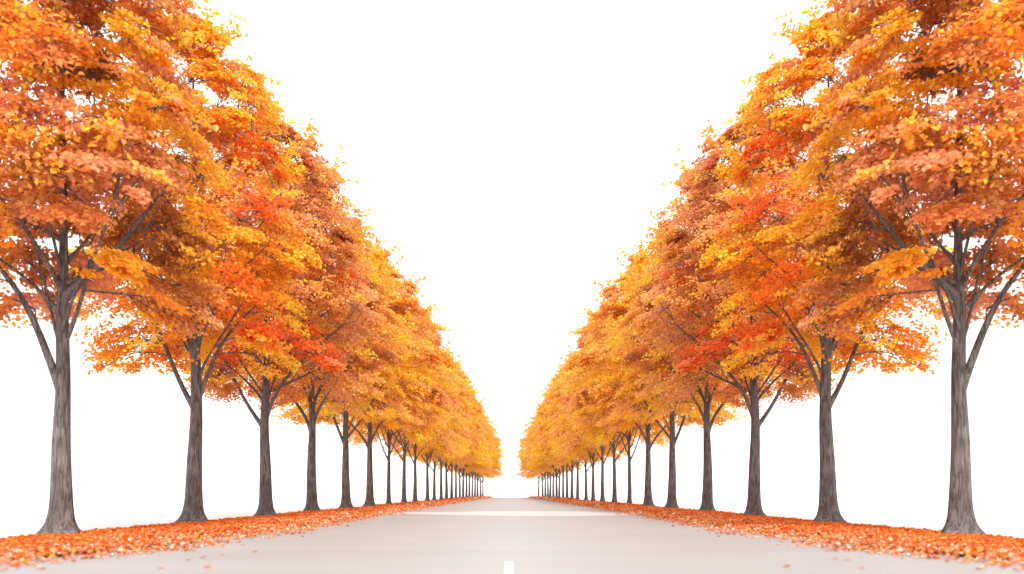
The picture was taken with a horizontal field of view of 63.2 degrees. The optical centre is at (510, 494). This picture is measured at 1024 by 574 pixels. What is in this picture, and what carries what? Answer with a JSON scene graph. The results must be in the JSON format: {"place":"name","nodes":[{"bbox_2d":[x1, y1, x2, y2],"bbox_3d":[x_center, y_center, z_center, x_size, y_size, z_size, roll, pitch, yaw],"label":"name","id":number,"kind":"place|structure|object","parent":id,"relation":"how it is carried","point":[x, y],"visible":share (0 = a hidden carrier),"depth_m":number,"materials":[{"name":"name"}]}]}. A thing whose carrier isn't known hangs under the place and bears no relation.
{"place":"outdoors","nodes":[
{"label":"outdoors","id":0,"kind":"place"},
{"bbox_2d":[0,497,1023,573],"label":"road","id":1,"kind":"structure","parent":0,"point":[445,544],"depth_m":8.58,"materials":[{"name":"grey asphalt"}]},
{"bbox_2d":[504,562,512,573],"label":"road marking","id":2,"kind":"object","parent":1,"relation":"on","point":[508,567],"visible":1,"depth_m":6.67,"materials":[{"name":"white paint"}]},
{"bbox_2d":[394,511,638,515],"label":"paving","id":3,"kind":"structure","parent":1,"relation":"on","point":[519,513],"depth_m":26.17,"materials":[{"name":"grey concrete"}]},
{"bbox_2d":[0,495,1023,562],"bbox_3d":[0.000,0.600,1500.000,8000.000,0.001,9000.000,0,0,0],"label":"ground","id":4,"kind":"structure","parent":0,"point":[1003,515],"depth_m":38.94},
{"bbox_2d":[0,0,259,534],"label":"autumn tree","id":5,"kind":"object","parent":4,"relation":"on","point":[82,162],"visible":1,"depth_m":11.85,"materials":[{"name":"orange plant"}]},
{"bbox_2d":[46,0,325,521],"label":"autumn tree","id":6,"kind":"object","parent":4,"relation":"on","point":[233,123],"visible":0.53,"depth_m":16.88,"materials":[{"name":"orange plant"}]},
{"bbox_2d":[0,496,491,569],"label":"leaf litter","id":7,"kind":"object","parent":4,"relation":"on","point":[21,547],"visible":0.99,"depth_m":11.41,"materials":[{"name":"orange plant"}]},
{"bbox_2d":[135,68,385,515],"bbox_3d":[-6.504,-5.202,22.293,6.249,11.728,5.880,0,0,0],"label":"autumn tree","id":8,"kind":"object","parent":4,"relation":"on","point":[330,298],"visible":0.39,"depth_m":21.98,"materials":[{"name":"orange plant"}]},
{"bbox_2d":[221,145,419,510],"bbox_3d":[-6.540,-5.363,26.854,6.940,12.048,5.899,0,0,0],"label":"autumn tree","id":9,"kind":"object","parent":4,"relation":"on","point":[389,357],"visible":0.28,"depth_m":27.06,"materials":[{"name":"orange plant"}]},
{"bbox_2d":[271,224,418,507],"bbox_3d":[-6.642,-5.184,32.910,6.439,11.693,5.744,0,0,0],"label":"autumn tree","id":10,"kind":"object","parent":4,"relation":"on","point":[385,373],"visible":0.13,"depth_m":32.67,"materials":[{"name":"orange plant"}]},
{"bbox_2d":[300,234,451,505],"bbox_3d":[-6.221,-5.663,38.262,6.441,12.647,5.930,0,0,-42],"label":"autumn tree","id":11,"kind":"object","parent":4,"relation":"on","point":[410,378],"visible":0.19,"depth_m":38.31,"materials":[{"name":"orange plant"}]},
{"bbox_2d":[335,293,458,503],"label":"autumn tree","id":12,"kind":"object","parent":4,"relation":"on","point":[420,430],"visible":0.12,"depth_m":44.39,"materials":[{"name":"orange plant"}]},
{"bbox_2d":[342,288,476,502],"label":"autumn tree","id":13,"kind":"object","parent":4,"relation":"on","point":[435,400],"visible":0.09,"depth_m":50.70,"materials":[{"name":"orange plant"}]},
{"bbox_2d":[377,300,465,501],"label":"autumn tree","id":14,"kind":"object","parent":4,"relation":"on","point":[439,438],"visible":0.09,"depth_m":56.62,"materials":[{"name":"orange plant"}]},
{"bbox_2d":[392,370,472,500],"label":"autumn tree","id":15,"kind":"object","parent":4,"relation":"on","point":[441,448],"visible":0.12,"depth_m":64.90,"materials":[{"name":"orange plant"}]},
{"bbox_2d":[392,381,484,499],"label":"autumn tree","id":16,"kind":"object","parent":4,"relation":"on","point":[464,401],"visible":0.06,"depth_m":71.06,"materials":[{"name":"orange plant"}]},
{"bbox_2d":[412,354,482,499],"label":"autumn tree","id":17,"kind":"object","parent":4,"relation":"on","point":[463,392],"visible":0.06,"depth_m":77.73,"materials":[{"name":"orange plant"}]},
{"bbox_2d":[422,375,491,497],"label":"autumn tree","id":18,"kind":"object","parent":4,"relation":"on","point":[479,410],"visible":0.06,"depth_m":91.77,"materials":[{"name":"orange plant"}]},
{"bbox_2d":[425,365,494,497],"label":"autumn tree","id":19,"kind":"object","parent":4,"relation":"on","point":[473,453],"visible":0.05,"depth_m":84.41,"materials":[{"name":"orange plant"}]},
{"bbox_2d":[438,371,486,496],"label":"autumn tree","id":20,"kind":"object","parent":4,"relation":"on","point":[478,429],"visible":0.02,"depth_m":99.09,"materials":[{"name":"orange plant"}]},
{"bbox_2d":[436,399,493,496],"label":"autumn tree","id":21,"kind":"object","parent":4,"relation":"on","point":[481,462],"visible":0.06,"depth_m":106.73,"materials":[{"name":"orange plant"}]},
{"bbox_2d":[438,414,495,496],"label":"autumn tree","id":22,"kind":"object","parent":4,"relation":"on","point":[467,467],"visible":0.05,"depth_m":114.34,"materials":[{"name":"orange plant"}]},
{"bbox_2d":[444,412,503,496],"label":"autumn tree","id":23,"kind":"object","parent":4,"relation":"on","point":[491,455],"visible":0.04,"depth_m":131.44,"materials":[{"name":"orange plant"}]},
{"bbox_2d":[450,412,498,496],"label":"autumn tree","id":24,"kind":"object","parent":4,"relation":"on","point":[466,489],"visible":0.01,"depth_m":122.86,"materials":[{"name":"orange plant"}]},
{"bbox_2d":[453,441,507,495],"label":"autumn tree","id":25,"kind":"object","parent":4,"relation":"on","point":[499,450],"visible":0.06,"depth_m":163.18,"materials":[{"name":"orange plant"}]},
{"bbox_2d":[461,445,504,495],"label":"autumn tree","id":26,"kind":"object","parent":4,"relation":"on","point":[497,475],"visible":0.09,"depth_m":181.16,"materials":[{"name":"orange plant"}]},
{"bbox_2d":[470,410,496,496],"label":"autumn tree","id":27,"kind":"object","parent":4,"relation":"on","point":[487,466],"visible":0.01,"depth_m":142.10,"materials":[{"name":"orange plant"}]},
{"bbox_2d":[473,407,501,496],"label":"autumn tree","id":28,"kind":"object","parent":4,"relation":"on","point":[494,464],"visible":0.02,"depth_m":152.97,"materials":[{"name":"orange plant"}]},
{"bbox_2d":[481,432,504,495],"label":"autumn tree","id":29,"kind":"object","parent":4,"relation":"on","point":[484,479],"depth_m":195.88,"materials":[{"name":"orange plant"}]},
{"bbox_2d":[522,411,549,496],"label":"autumn tree","id":30,"kind":"object","parent":4,"relation":"on","point":[543,470],"visible":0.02,"depth_m":144.31,"materials":[{"name":"orange plant"}]},
{"bbox_2d":[515,438,558,495],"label":"autumn tree","id":31,"kind":"object","parent":4,"relation":"on","point":[523,475],"visible":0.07,"depth_m":191.87,"materials":[{"name":"orange plant"}]},
{"bbox_2d":[513,429,565,495],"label":"autumn tree","id":32,"kind":"object","parent":4,"relation":"on","point":[532,475],"visible":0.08,"depth_m":166.08,"materials":[{"name":"orange plant"}]},
{"bbox_2d":[519,408,560,496],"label":"autumn tree","id":33,"kind":"object","parent":4,"relation":"on","point":[545,494],"visible":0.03,"depth_m":154.94,"materials":[{"name":"orange plant"}]},
{"bbox_2d":[516,410,564,496],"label":"autumn tree","id":34,"kind":"object","parent":4,"relation":"on","point":[522,441],"visible":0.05,"depth_m":134.96,"materials":[{"name":"orange plant"}]},
{"bbox_2d":[522,400,575,496],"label":"autumn tree","id":35,"kind":"object","parent":4,"relation":"on","point":[553,492],"visible":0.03,"depth_m":125.61,"materials":[{"name":"orange plant"}]},
{"bbox_2d":[525,369,575,497],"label":"autumn tree","id":36,"kind":"object","parent":4,"relation":"on","point":[548,453],"visible":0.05,"depth_m":87.64,"materials":[{"name":"orange plant"}]},
{"bbox_2d":[524,409,579,496],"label":"autumn tree","id":37,"kind":"object","parent":4,"relation":"on","point":[556,476],"visible":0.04,"depth_m":117.21,"materials":[{"name":"orange plant"}]},
{"bbox_2d":[526,413,588,496],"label":"autumn tree","id":38,"kind":"object","parent":4,"relation":"on","point":[537,463],"visible":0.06,"depth_m":110.35,"materials":[{"name":"orange plant"}]},
{"bbox_2d":[532,377,583,496],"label":"autumn tree","id":39,"kind":"object","parent":4,"relation":"on","point":[563,466],"visible":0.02,"depth_m":102.34,"materials":[{"name":"orange plant"}]},
{"bbox_2d":[527,367,595,497],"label":"autumn tree","id":40,"kind":"object","parent":4,"relation":"on","point":[539,412],"visible":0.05,"depth_m":95.07,"materials":[{"name":"orange plant"}]},
{"bbox_2d":[536,354,597,499],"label":"autumn tree","id":41,"kind":"object","parent":4,"relation":"on","point":[557,391],"visible":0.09,"depth_m":80.08,"materials":[{"name":"orange plant"}]},
{"bbox_2d":[536,382,627,499],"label":"autumn tree","id":42,"kind":"object","parent":4,"relation":"on","point":[558,401],"visible":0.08,"depth_m":71.55,"materials":[{"name":"orange plant"}]},
{"bbox_2d":[547,351,627,500],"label":"autumn tree","id":43,"kind":"object","parent":4,"relation":"on","point":[577,449],"visible":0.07,"depth_m":65.08,"materials":[{"name":"orange plant"}]},
{"bbox_2d":[553,306,638,501],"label":"autumn tree","id":44,"kind":"object","parent":4,"relation":"on","point":[578,439],"visible":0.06,"depth_m":58.58,"materials":[{"name":"orange plant"}]},
{"bbox_2d":[543,292,675,501],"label":"autumn tree","id":45,"kind":"object","parent":4,"relation":"on","point":[583,400],"visible":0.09,"depth_m":51.81,"materials":[{"name":"orange plant"}]},
{"bbox_2d":[561,292,678,502],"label":"autumn tree","id":46,"kind":"object","parent":4,"relation":"on","point":[604,434],"visible":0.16,"depth_m":45.34,"materials":[{"name":"orange plant"}]},
{"bbox_2d":[567,240,716,505],"bbox_3d":[6.221,-5.663,39.068,6.441,12.647,5.930,0,0,42],"label":"autumn tree","id":47,"kind":"object","parent":4,"relation":"on","point":[606,306],"visible":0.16,"depth_m":39.10,"materials":[{"name":"orange plant"}]},
{"bbox_2d":[600,227,745,507],"bbox_3d":[6.642,-5.184,33.494,6.439,11.693,5.744,0,0,0],"label":"autumn tree","id":48,"kind":"object","parent":4,"relation":"on","point":[632,376],"visible":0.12,"depth_m":33.24,"materials":[{"name":"orange plant"}]},
{"bbox_2d":[600,148,794,510],"bbox_3d":[6.540,-5.363,27.075,6.940,12.048,5.899,0,0,0],"label":"autumn tree","id":49,"kind":"object","parent":4,"relation":"on","point":[662,370],"visible":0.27,"depth_m":27.28,"materials":[{"name":"orange plant"}]},
{"bbox_2d":[634,70,882,515],"bbox_3d":[6.504,-5.202,22.381,6.249,11.728,5.880,0,0,0],"label":"autumn tree","id":50,"kind":"object","parent":4,"relation":"on","point":[692,297],"visible":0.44,"depth_m":22.07,"materials":[{"name":"orange plant"}]},
{"bbox_2d":[529,496,1023,569],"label":"leaf litter","id":51,"kind":"object","parent":4,"relation":"on","point":[998,547],"visible":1,"depth_m":11.37,"materials":[{"name":"orange plant"}]},
{"bbox_2d":[695,0,976,522],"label":"autumn tree","id":52,"kind":"object","parent":4,"relation":"on","point":[788,124],"visible":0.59,"depth_m":16.84,"materials":[{"name":"orange plant"}]},
{"bbox_2d":[762,0,1023,534],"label":"autumn tree","id":53,"kind":"object","parent":4,"relation":"on","point":[972,172],"visible":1,"depth_m":11.82,"materials":[{"name":"orange plant"}]},
{"bbox_2d":[0,0,1023,494],"label":"sky","id":54,"kind":"structure","parent":0,"point":[510,148],"materials":[{"name":"white"}]}
]}

